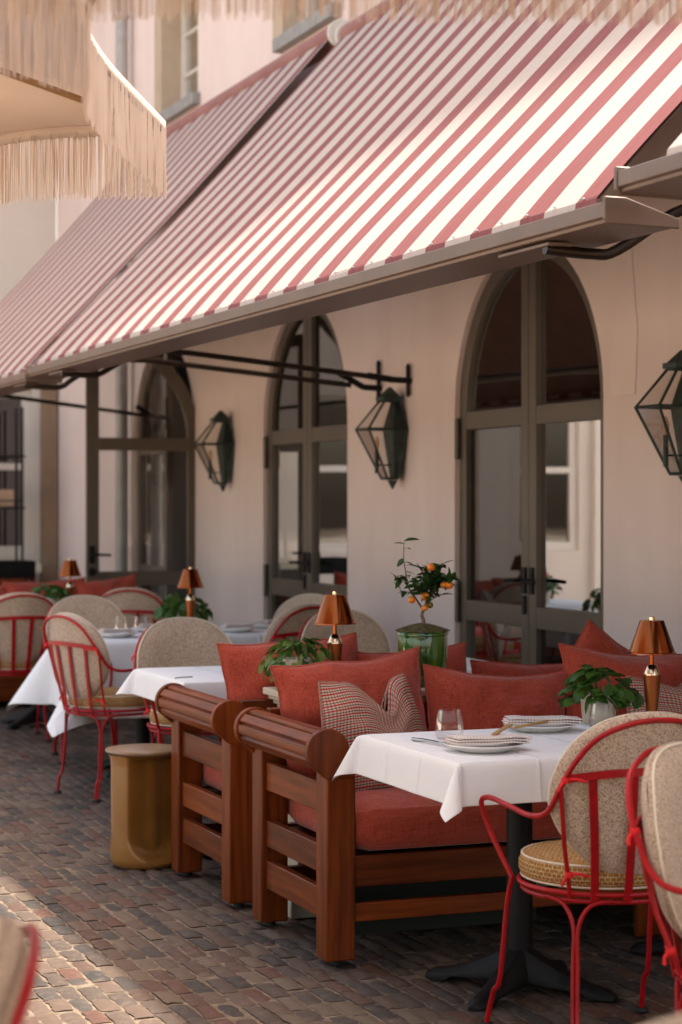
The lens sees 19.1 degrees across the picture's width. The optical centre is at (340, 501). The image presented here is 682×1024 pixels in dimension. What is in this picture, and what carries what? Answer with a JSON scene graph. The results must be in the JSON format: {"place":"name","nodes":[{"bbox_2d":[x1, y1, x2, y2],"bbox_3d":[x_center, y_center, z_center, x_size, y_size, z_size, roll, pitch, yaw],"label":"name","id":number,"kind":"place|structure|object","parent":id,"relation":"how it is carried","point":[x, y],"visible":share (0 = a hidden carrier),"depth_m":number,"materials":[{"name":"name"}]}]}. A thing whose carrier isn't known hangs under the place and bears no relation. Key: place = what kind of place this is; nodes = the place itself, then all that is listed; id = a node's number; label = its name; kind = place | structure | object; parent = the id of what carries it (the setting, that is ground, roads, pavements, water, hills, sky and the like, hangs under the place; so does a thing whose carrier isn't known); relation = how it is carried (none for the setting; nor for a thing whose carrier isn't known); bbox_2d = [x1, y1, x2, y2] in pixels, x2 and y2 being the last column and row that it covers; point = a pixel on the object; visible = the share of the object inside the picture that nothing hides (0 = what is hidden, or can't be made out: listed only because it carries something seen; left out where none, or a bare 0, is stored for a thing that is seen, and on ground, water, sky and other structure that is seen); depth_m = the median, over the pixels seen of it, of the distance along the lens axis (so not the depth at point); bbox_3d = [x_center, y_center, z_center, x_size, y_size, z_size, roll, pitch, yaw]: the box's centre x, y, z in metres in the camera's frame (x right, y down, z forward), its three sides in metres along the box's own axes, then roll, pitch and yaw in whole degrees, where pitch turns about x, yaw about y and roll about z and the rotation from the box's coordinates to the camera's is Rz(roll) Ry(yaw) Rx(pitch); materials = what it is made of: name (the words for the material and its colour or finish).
{"place":"outdoors","nodes":[
{"label":"outdoors","id":0,"kind":"place"},
{"bbox_2d":[56,200,56,240],"label":"sky","id":1,"kind":"structure","parent":0,"point":[56,200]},
{"bbox_2d":[0,702,681,1023],"bbox_3d":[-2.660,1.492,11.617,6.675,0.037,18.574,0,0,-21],"label":"pavement","id":2,"kind":"structure","parent":0,"point":[414,1013],"depth_m":6.76,"materials":[{"name":"brick"}]},
{"bbox_2d":[0,670,30,702],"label":"banquette","id":3,"kind":"object","parent":2,"relation":"on","point":[10,686],"visible":0.01,"depth_m":14.57,"materials":[{"name":"brown wood"}]},
{"bbox_2d":[0,585,6,595],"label":"red pillow","id":4,"kind":"object","parent":3,"relation":"on","point":[3,591],"visible":0.23,"depth_m":14.79,"materials":[{"name":"fabric"}]},
{"bbox_2d":[2,577,84,595],"bbox_3d":[-2.168,0.790,14.910,0.631,0.449,0.191,-2,-7,-21],"label":"red pillow","id":5,"kind":"object","parent":3,"relation":"on","point":[12,587],"visible":0.27,"depth_m":14.87,"materials":[{"name":"fabric"}]},
{"bbox_2d":[74,574,135,596],"bbox_3d":[-1.711,0.790,15.002,0.470,0.469,0.208,-6,-6,-22],"label":"red pillow","id":6,"kind":"object","parent":3,"relation":"on","point":[99,588],"visible":0.3,"depth_m":14.96,"materials":[{"name":"fabric"}]},
{"bbox_2d":[0,560,35,581],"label":"service caddy","id":7,"kind":"object","parent":2,"relation":"on","point":[25,569],"visible":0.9,"depth_m":16.43,"materials":[{"name":"black metal"}]},
{"bbox_2d":[0,916,39,1023],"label":"garden chair","id":8,"kind":"object","parent":2,"relation":"on","point":[17,976],"visible":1,"depth_m":2.56,"materials":[{"name":"fabric"}]},
{"bbox_2d":[0,592,52,741],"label":"garden chair","id":9,"kind":"object","parent":2,"relation":"on","point":[22,619],"visible":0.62,"depth_m":12.39,"materials":[{"name":"fabric"}]},
{"bbox_2d":[0,139,56,584],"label":"end wing","id":10,"kind":"structure","parent":2,"relation":"on","point":[27,235],"depth_m":20.63,"materials":[{"name":"beige paint"}]},
{"bbox_2d":[0,407,25,559],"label":"shelf rack","id":11,"kind":"object","parent":10,"relation":"on","point":[16,500],"visible":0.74,"depth_m":20.12,"materials":[{"name":"black metal"}]},
{"bbox_2d":[0,490,13,506],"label":"wooden box","id":12,"kind":"object","parent":11,"relation":"on","point":[6,494],"visible":1,"depth_m":20.13,"materials":[{"name":"brown wood"}]},
{"bbox_2d":[0,390,30,555],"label":"window","id":13,"kind":"structure","parent":10,"relation":"in","point":[7,405],"depth_m":20.66,"materials":[{"name":"white wood"}]},
{"bbox_2d":[0,652,75,729],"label":"pedestal table","id":14,"kind":"object","parent":2,"relation":"on","point":[27,716],"visible":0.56,"depth_m":13.37,"materials":[{"name":"black metal"}]},
{"bbox_3d":[-2.005,0.806,13.455,0.999,0.155,0.959,0,0,-21],"label":"tablecloth","id":15,"kind":"object","parent":14,"relation":"on","visible":0},
{"bbox_2d":[30,582,68,604],"bbox_3d":[-1.918,0.627,13.304,0.314,0.202,0.303,0,0,-21],"label":"potted plant","id":16,"kind":"object","parent":15,"relation":"on","point":[53,592],"visible":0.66,"depth_m":13.26,"materials":[{"name":"green plant"}]},
{"bbox_2d":[59,558,80,595],"bbox_3d":[-1.790,0.550,13.398,0.159,0.354,0.159,0,0,-21],"label":"copper lamp","id":17,"kind":"object","parent":15,"relation":"on","point":[69,568],"visible":0.81,"depth_m":13.36,"materials":[{"name":"brown metal"}]},
{"bbox_2d":[0,0,166,204],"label":"fringed parasol","id":18,"kind":"object","parent":2,"relation":"on","point":[67,87],"visible":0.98,"depth_m":5.59,"materials":[{"name":"fabric"}]},
{"bbox_2d":[41,595,127,763],"bbox_3d":[-1.443,1.016,11.795,0.593,0.928,0.575,0,0,-21],"label":"garden chair","id":19,"kind":"object","parent":2,"relation":"on","point":[97,612],"visible":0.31,"depth_m":11.99,"materials":[{"name":"fabric"}]},
{"bbox_2d":[43,612,163,801],"bbox_3d":[-1.186,1.016,10.268,0.575,0.928,0.593,0,0,-39],"label":"garden chair","id":20,"kind":"object","parent":2,"relation":"on","point":[79,654],"visible":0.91,"depth_m":10.07,"materials":[{"name":"fabric"}]},
{"bbox_2d":[95,718,149,777],"bbox_3d":[-1.088,1.107,11.151,0.690,0.745,0.690,0,0,-21],"label":"pedestal table","id":21,"kind":"object","parent":2,"relation":"on","point":[142,733],"visible":0.08,"depth_m":11.12,"materials":[{"name":"black metal"}]},
{"bbox_2d":[6,630,233,736],"bbox_3d":[-1.088,0.962,11.151,1.288,0.468,1.388,0,0,-19],"label":"tablecloth","id":22,"kind":"object","parent":21,"relation":"on","point":[39,685],"visible":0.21,"depth_m":10.68,"materials":[{"name":"white fabric"}]},
{"bbox_2d":[100,632,137,637],"bbox_3d":[-1.210,0.716,10.911,0.236,0.024,0.236,0,0,-21],"label":"plate","id":23,"kind":"object","parent":22,"relation":"on","point":[115,635],"visible":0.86,"depth_m":10.83,"materials":[{"name":"white ceramic"}]},
{"bbox_2d":[98,628,135,632],"bbox_3d":[-1.207,0.693,10.913,0.196,0.028,0.076,0,0,-31],"label":"napkin","id":24,"kind":"object","parent":23,"relation":"on","point":[123,630],"visible":0.99,"depth_m":10.88,"materials":[{"name":"white fabric"}]},
{"bbox_2d":[131,627,146,631],"bbox_3d":[-1.060,0.716,11.354,0.236,0.024,0.236,0,0,-21],"label":"plate","id":25,"kind":"object","parent":22,"relation":"on","point":[138,629],"visible":0.27,"depth_m":11.29,"materials":[{"name":"white ceramic"}]},
{"bbox_2d":[137,623,152,627],"bbox_3d":[-1.037,0.693,11.363,0.196,0.028,0.076,0,0,-21],"label":"napkin","id":26,"kind":"object","parent":25,"relation":"on","point":[142,625],"visible":0.41,"depth_m":11.31,"materials":[{"name":"white fabric"}]},
{"bbox_2d":[101,587,166,730],"bbox_3d":[-1.349,1.016,13.304,0.593,0.928,0.575,0,0,3],"label":"garden chair","id":27,"kind":"object","parent":2,"relation":"on","point":[136,606],"visible":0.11,"depth_m":13.05,"materials":[{"name":"fabric"}]},
{"bbox_2d":[105,743,170,869],"bbox_3d":[-0.802,1.242,8.283,0.322,0.476,0.322,0,0,-43],"label":"ceramic stool","id":28,"kind":"object","parent":2,"relation":"on","point":[140,838],"visible":0.88,"depth_m":8.20,"materials":[{"name":"yellow ceramic"}]},
{"bbox_2d":[131,617,231,743],"bbox_3d":[-0.678,1.016,9.496,0.593,0.928,0.575,0,0,-21],"label":"garden chair","id":29,"kind":"object","parent":2,"relation":"on","point":[181,642],"visible":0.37,"depth_m":9.65,"materials":[{"name":"fabric"}]},
{"bbox_2d":[155,683,276,906],"bbox_3d":[0.547,1.100,8.137,2.466,0.760,0.770,0,0,-21],"label":"teak bench","id":30,"kind":"object","parent":2,"relation":"on","point":[223,771],"visible":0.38,"depth_m":7.61,"materials":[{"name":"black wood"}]},
{"bbox_2d":[216,632,357,701],"bbox_3d":[-0.178,0.745,7.644,0.567,0.469,0.207,-3,-7,-21],"label":"red pillow","id":31,"kind":"object","parent":30,"relation":"on","point":[243,678],"visible":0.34,"depth_m":7.55,"materials":[{"name":"fabric"}]},
{"bbox_2d":[357,642,466,672],"bbox_3d":[0.292,0.782,7.823,0.465,0.448,0.197,-3,-7,-21],"label":"red pillow","id":32,"kind":"object","parent":30,"relation":"on","point":[456,658],"visible":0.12,"depth_m":7.86,"materials":[{"name":"fabric"}]},
{"bbox_2d":[470,659,562,675],"bbox_3d":[0.794,0.825,8.030,0.608,0.428,0.208,0,-8,-21],"label":"red pillow","id":33,"kind":"object","parent":30,"relation":"on","point":[493,668],"visible":0.09,"depth_m":7.96,"materials":[{"name":"fabric"}]},
{"bbox_2d":[560,619,636,670],"bbox_3d":[1.036,0.745,8.075,0.430,0.408,0.221,34,-3,-19],"label":"red pillow","id":34,"kind":"object","parent":30,"relation":"on","point":[592,636],"visible":0.19,"depth_m":8.00,"materials":[{"name":"fabric"}]},
{"bbox_2d":[262,604,319,642],"bbox_3d":[-0.335,1.016,11.144,0.593,0.928,0.575,0,0,-43],"label":"garden chair","id":35,"kind":"object","parent":2,"relation":"on","point":[288,623],"visible":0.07,"depth_m":10.87,"materials":[{"name":"fabric"}]},
{"bbox_2d":[273,593,322,619],"bbox_3d":[-0.323,1.016,12.017,0.593,0.928,0.575,0,0,39],"label":"garden chair","id":36,"kind":"object","parent":2,"relation":"on","point":[311,598],"visible":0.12,"depth_m":12.23,"materials":[{"name":"fabric"}]},
{"bbox_2d":[2,0,681,27],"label":"fringed parasol","id":37,"kind":"object","parent":2,"relation":"on","point":[435,11],"visible":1,"depth_m":3.46,"materials":[{"name":"fabric"}]},
{"bbox_2d":[297,610,390,652],"bbox_3d":[0.077,1.016,10.236,0.593,0.928,0.575,0,0,-21],"label":"garden chair","id":38,"kind":"object","parent":2,"relation":"on","point":[372,636],"visible":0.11,"depth_m":10.44,"materials":[{"name":"fabric"}]},
{"bbox_2d":[57,0,681,664],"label":"terrace house","id":39,"kind":"structure","parent":2,"relation":"on","point":[535,494],"depth_m":12.18,"materials":[{"name":"paint"}]},
{"bbox_2d":[85,355,194,596],"bbox_3d":[-1.558,0.042,16.058,0.921,2.835,0.120,0,0,-19],"label":"door","id":40,"kind":"structure","parent":39,"relation":"in","point":[93,443],"depth_m":16.04,"materials":[{"name":"paint"}]},
{"bbox_2d":[138,353,171,604],"bbox_3d":[-1.611,0.042,17.522,0.050,2.835,0.921,0,0,-21],"label":"window","id":41,"kind":"structure","parent":39,"relation":"in","point":[154,467],"depth_m":17.51,"materials":[{"name":"glass"}]},
{"bbox_2d":[154,0,200,124],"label":"window","id":42,"kind":"structure","parent":39,"relation":"in","point":[176,41],"depth_m":17.10,"materials":[{"name":"white wood"}]},
{"bbox_2d":[0,19,382,429],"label":"striped awning","id":43,"kind":"object","parent":39,"relation":"attached to","point":[81,264],"visible":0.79,"depth_m":13.63,"materials":[{"name":"fabric"}]},
{"bbox_2d":[193,411,233,491],"bbox_3d":[-0.957,-0.382,15.293,0.264,0.614,0.225,0,0,-21],"label":"wall lantern","id":44,"kind":"object","parent":39,"relation":"attached to","point":[224,443],"depth_m":15.27,"materials":[{"name":"metal"}]},
{"bbox_2d":[263,319,306,619],"bbox_3d":[-0.393,0.042,14.249,0.120,2.835,0.847,0,0,-21],"label":"door","id":45,"kind":"structure","parent":39,"relation":"in","point":[287,408],"depth_m":14.30,"materials":[{"name":"paint"}]},
{"bbox_2d":[272,0,340,53],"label":"window","id":46,"kind":"structure","parent":39,"relation":"in","point":[286,35],"depth_m":14.01,"materials":[{"name":"white wood"}]},
{"bbox_2d":[300,314,346,596],"bbox_3d":[-0.091,0.042,13.464,0.120,2.835,0.836,0,0,-21],"label":"door","id":47,"kind":"structure","parent":39,"relation":"in","point":[326,563],"depth_m":13.59,"materials":[{"name":"paint"}]},
{"bbox_2d":[26,0,681,397],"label":"striped awning","id":48,"kind":"object","parent":39,"relation":"attached to","point":[380,158],"visible":0.98,"depth_m":7.99,"materials":[{"name":"fabric"}]},
{"bbox_2d":[355,387,407,488],"bbox_3d":[0.243,-0.382,12.165,0.264,0.614,0.225,0,0,-21],"label":"wall lantern","id":49,"kind":"object","parent":39,"relation":"attached to","point":[394,429],"depth_m":12.14,"materials":[{"name":"metal"}]},
{"bbox_2d":[454,264,528,664],"bbox_3d":[0.819,0.042,11.094,0.120,2.835,0.887,0,0,-21],"label":"door","id":50,"kind":"structure","parent":39,"relation":"in","point":[491,609],"depth_m":11.11,"materials":[{"name":"paint"}]},
{"bbox_2d":[521,256,602,664],"bbox_3d":[1.134,0.042,10.271,0.120,2.835,0.876,0,0,-21],"label":"door","id":51,"kind":"structure","parent":39,"relation":"in","point":[564,581],"depth_m":10.37,"materials":[{"name":"paint"}]},
{"bbox_2d":[614,133,681,199],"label":"striped awning","id":52,"kind":"object","parent":39,"relation":"attached to","point":[661,177],"visible":1,"depth_m":5.09,"materials":[{"name":"metal"}]},
{"bbox_2d":[634,350,681,481],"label":"wall lantern","id":53,"kind":"object","parent":39,"relation":"attached to","point":[674,363],"depth_m":9.00,"materials":[{"name":"metal"}]},
{"bbox_2d":[263,687,547,918],"bbox_3d":[0.841,1.080,7.713,2.302,0.800,0.305,0,0,-21],"label":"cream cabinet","id":54,"kind":"object","parent":2,"relation":"on","point":[295,911],"visible":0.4,"depth_m":7.27,"materials":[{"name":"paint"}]},
{"bbox_2d":[258,636,331,681],"bbox_3d":[-0.156,0.582,7.317,0.264,0.195,0.313,0,0,-21],"label":"potted plant","id":55,"kind":"object","parent":54,"relation":"on","point":[302,652],"visible":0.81,"depth_m":7.30,"materials":[{"name":"green plant"}]},
{"bbox_2d":[313,591,356,660],"bbox_3d":[-0.022,0.502,7.382,0.159,0.354,0.159,0,0,-21],"label":"copper lamp","id":56,"kind":"object","parent":54,"relation":"on","point":[334,609],"visible":0.84,"depth_m":7.34,"materials":[{"name":"brown metal"}]},
{"bbox_2d":[390,537,464,686],"bbox_3d":[0.316,0.406,7.494,0.255,0.548,0.212,0,0,-21],"label":"potted orange tree","id":57,"kind":"object","parent":54,"relation":"on","point":[430,640],"visible":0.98,"depth_m":7.45,"materials":[{"name":"green plant"}]},
{"bbox_2d":[234,701,661,964],"bbox_3d":[0.909,1.100,7.195,2.466,0.760,0.754,0,0,-21],"label":"teak bench","id":58,"kind":"object","parent":2,"relation":"on","point":[386,860],"visible":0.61,"depth_m":6.62,"materials":[{"name":"brown wood"}]},
{"bbox_2d":[270,646,427,776],"bbox_3d":[0.050,0.757,7.110,0.574,0.443,0.204,-5,-8,-22],"label":"red pillow","id":59,"kind":"object","parent":58,"relation":"on","point":[297,689],"visible":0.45,"depth_m":7.06,"materials":[{"name":"fabric"}]},
{"bbox_2d":[318,673,424,791],"bbox_3d":[0.111,0.806,6.902,0.477,0.439,0.231,-2,-19,-28],"label":"check cushion","id":60,"kind":"object","parent":58,"relation":"on","point":[350,712],"visible":0.51,"depth_m":6.84,"materials":[{"name":"fabric"}]},
{"bbox_2d":[423,664,567,730],"bbox_3d":[0.559,0.796,7.285,0.577,0.408,0.222,4,-13,-20],"label":"red pillow","id":61,"kind":"object","parent":58,"relation":"on","point":[458,700],"visible":0.47,"depth_m":7.21,"materials":[{"name":"fabric"}]},
{"bbox_2d":[558,643,681,721],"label":"red pillow","id":62,"kind":"object","parent":58,"relation":"on","point":[576,658],"visible":0.37,"depth_m":7.43,"materials":[{"name":"fabric"}]},
{"bbox_2d":[627,676,681,713],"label":"check cushion","id":63,"kind":"object","parent":58,"relation":"on","point":[670,698],"visible":0.17,"depth_m":7.23,"materials":[{"name":"fabric"}]},
{"bbox_2d":[425,803,617,1011],"bbox_3d":[0.542,1.107,6.164,0.690,0.745,0.690,0,0,-21],"label":"pedestal table","id":64,"kind":"object","parent":2,"relation":"on","point":[526,962],"visible":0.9,"depth_m":6.12,"materials":[{"name":"black metal"}]},
{"bbox_2d":[332,726,586,821],"bbox_3d":[0.542,0.806,6.164,0.890,0.155,0.890,0,0,-21],"label":"tablecloth","id":65,"kind":"object","parent":64,"relation":"on","point":[453,781],"visible":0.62,"depth_m":5.85,"materials":[{"name":"white fabric"}]},
{"bbox_2d":[411,737,443,744],"bbox_3d":[0.268,0.722,6.098,0.020,0.013,0.185,0,0,-33],"label":"fork","id":66,"kind":"object","parent":65,"relation":"on","point":[422,740],"visible":0.88,"depth_m":6.12,"materials":[{"name":"silver metal"}]},
{"bbox_2d":[443,741,523,753],"bbox_3d":[0.416,0.716,5.933,0.236,0.024,0.236,0,0,-21],"label":"plate","id":67,"kind":"object","parent":65,"relation":"on","point":[486,748],"visible":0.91,"depth_m":5.86,"materials":[{"name":"white ceramic"}]},
{"bbox_2d":[444,733,532,744],"bbox_3d":[0.431,0.693,5.934,0.243,0.028,0.095,0,0,-19],"label":"napkin","id":68,"kind":"object","parent":67,"relation":"on","point":[501,738],"visible":1,"depth_m":5.90,"materials":[{"name":"white fabric"}]},
{"bbox_2d":[492,723,512,734],"bbox_3d":[0.478,0.674,6.012,0.022,0.007,0.173,0,4,21],"label":"butter knife","id":69,"kind":"object","parent":68,"relation":"on","point":[503,728],"visible":1,"depth_m":6.01,"materials":[{"name":"gold metal"}]},
{"bbox_2d":[503,722,575,732],"bbox_3d":[0.633,0.716,6.456,0.236,0.024,0.236,0,0,-21],"label":"plate","id":70,"kind":"object","parent":65,"relation":"on","point":[550,728],"visible":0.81,"depth_m":6.38,"materials":[{"name":"white ceramic"}]},
{"bbox_2d":[502,715,581,724],"bbox_3d":[0.639,0.693,6.452,0.243,0.028,0.095,0,0,-5],"label":"napkin","id":71,"kind":"object","parent":70,"relation":"on","point":[555,719],"visible":0.98,"depth_m":6.41,"materials":[{"name":"white fabric"}]},
{"bbox_2d":[512,720,550,728],"bbox_3d":[0.602,0.698,6.375,0.173,0.006,0.022,-5,4,-41],"label":"butter knife","id":72,"kind":"object","parent":71,"relation":"on","point":[531,724],"visible":1,"depth_m":6.36,"materials":[{"name":"gold metal"}]},
{"bbox_2d":[479,712,681,1023],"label":"garden chair","id":73,"kind":"object","parent":2,"relation":"on","point":[591,849],"visible":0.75,"depth_m":5.33,"materials":[{"name":"red paint"}]},
{"bbox_2d":[625,741,681,1014],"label":"garden chair","id":74,"kind":"object","parent":2,"relation":"on","point":[656,826],"visible":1,"depth_m":4.47,"materials":[{"name":"fabric"}]},
{"bbox_2d":[630,936,681,954],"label":"pedestal table","id":75,"kind":"object","parent":2,"relation":"on","point":[640,947],"visible":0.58,"depth_m":6.62,"materials":[{"name":"black metal"}]},
{"bbox_2d":[576,722,594,728],"bbox_3d":[1.239,0.794,6.538,0.907,0.132,0.907,0,0,-25],"label":"tablecloth","id":76,"kind":"object","parent":75,"relation":"on","point":[584,725],"depth_m":6.63,"materials":[{"name":"white fabric"}]},
{"bbox_2d":[557,664,644,723],"bbox_3d":[0.842,0.632,6.672,0.290,0.192,0.274,0,0,29],"label":"potted plant","id":77,"kind":"object","parent":76,"relation":"on","point":[598,705],"visible":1,"depth_m":6.62,"materials":[{"name":"green plant"}]},
{"bbox_2d":[627,616,676,711],"bbox_3d":[1.012,0.550,6.601,0.159,0.354,0.159,0,0,-21],"label":"copper lamp","id":78,"kind":"object","parent":76,"relation":"on","point":[651,638],"visible":0.81,"depth_m":6.57,"materials":[{"name":"brown metal"}]},
{"bbox_2d":[648,1014,681,1023],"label":"garden chair","id":79,"kind":"object","parent":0,"point":[676,1019],"visible":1,"depth_m":2.18,"materials":[{"name":"fabric"}]},
{"bbox_3d":[-0.424,1.107,8.695,0.690,0.745,0.690,0,0,-21],"label":"pedestal table","id":80,"kind":"object","parent":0,"visible":0},
{"bbox_2d":[115,666,226,700],"bbox_3d":[-0.424,0.794,8.695,0.894,0.132,0.894,0,0,-21],"label":"tablecloth","id":81,"kind":"object","parent":80,"relation":"on","point":[148,683],"visible":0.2,"depth_m":8.62,"materials":[{"name":"white fabric"}]},
{"bbox_3d":[0.351,1.107,9.132,0.690,0.745,0.690,0,0,-21],"label":"pedestal table","id":82,"kind":"object","parent":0,"visible":0},
{"bbox_2d":[466,658,488,672],"bbox_3d":[0.351,0.794,9.132,0.887,0.132,0.887,0,0,-21],"label":"tablecloth","id":83,"kind":"object","parent":82,"relation":"on","point":[469,670],"visible":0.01,"depth_m":9.09,"materials":[{"name":"white fabric"}]},
{"bbox_3d":[-0.525,1.107,11.581,0.690,0.745,0.690,0,0,-23],"label":"pedestal table","id":84,"kind":"object","parent":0,"visible":0},
{"bbox_2d":[218,626,266,643],"bbox_3d":[-0.488,0.805,11.595,0.871,0.155,0.951,0,0,-23],"label":"tablecloth","id":85,"kind":"object","parent":84,"relation":"on","point":[255,636],"visible":0.04,"depth_m":11.17,"materials":[{"name":"white fabric"}]},
{"bbox_2d":[154,591,213,620],"bbox_3d":[-0.916,0.625,11.831,0.312,0.205,0.348,0,0,38],"label":"potted plant","id":86,"kind":"object","parent":85,"relation":"on","point":[174,607],"visible":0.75,"depth_m":11.77,"materials":[{"name":"green plant"}]},
{"bbox_2d":[177,567,203,617],"bbox_3d":[-0.863,0.550,11.623,0.159,0.354,0.159,0,0,-21],"label":"copper lamp","id":87,"kind":"object","parent":85,"relation":"on","point":[190,578],"visible":0.88,"depth_m":11.59,"materials":[{"name":"brown metal"}]},
{"bbox_2d":[219,627,257,632],"bbox_3d":[-0.584,0.716,11.344,0.236,0.024,0.236,0,0,-21],"label":"plate","id":88,"kind":"object","parent":85,"relation":"on","point":[235,630],"visible":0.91,"depth_m":11.27,"materials":[{"name":"white ceramic"}]},
{"bbox_2d":[221,623,256,627],"bbox_3d":[-0.571,0.693,11.350,0.196,0.028,0.076,0,0,-26],"label":"napkin","id":89,"kind":"object","parent":88,"relation":"on","point":[246,625],"visible":1,"depth_m":11.32,"materials":[{"name":"white fabric"}]},
{"bbox_2d":[249,623,269,628],"bbox_3d":[-0.435,0.716,11.680,0.236,0.024,0.236,0,0,-21],"label":"plate","id":90,"kind":"object","parent":85,"relation":"on","point":[262,626],"visible":0.36,"depth_m":11.59,"materials":[{"name":"white ceramic"}]},
{"bbox_2d":[256,620,272,624],"bbox_3d":[-0.434,0.693,11.684,0.076,0.028,0.196,0,0,9],"label":"napkin","id":91,"kind":"object","parent":90,"relation":"on","point":[264,622],"visible":0.91,"depth_m":11.60,"materials":[{"name":"white fabric"}]}
]}

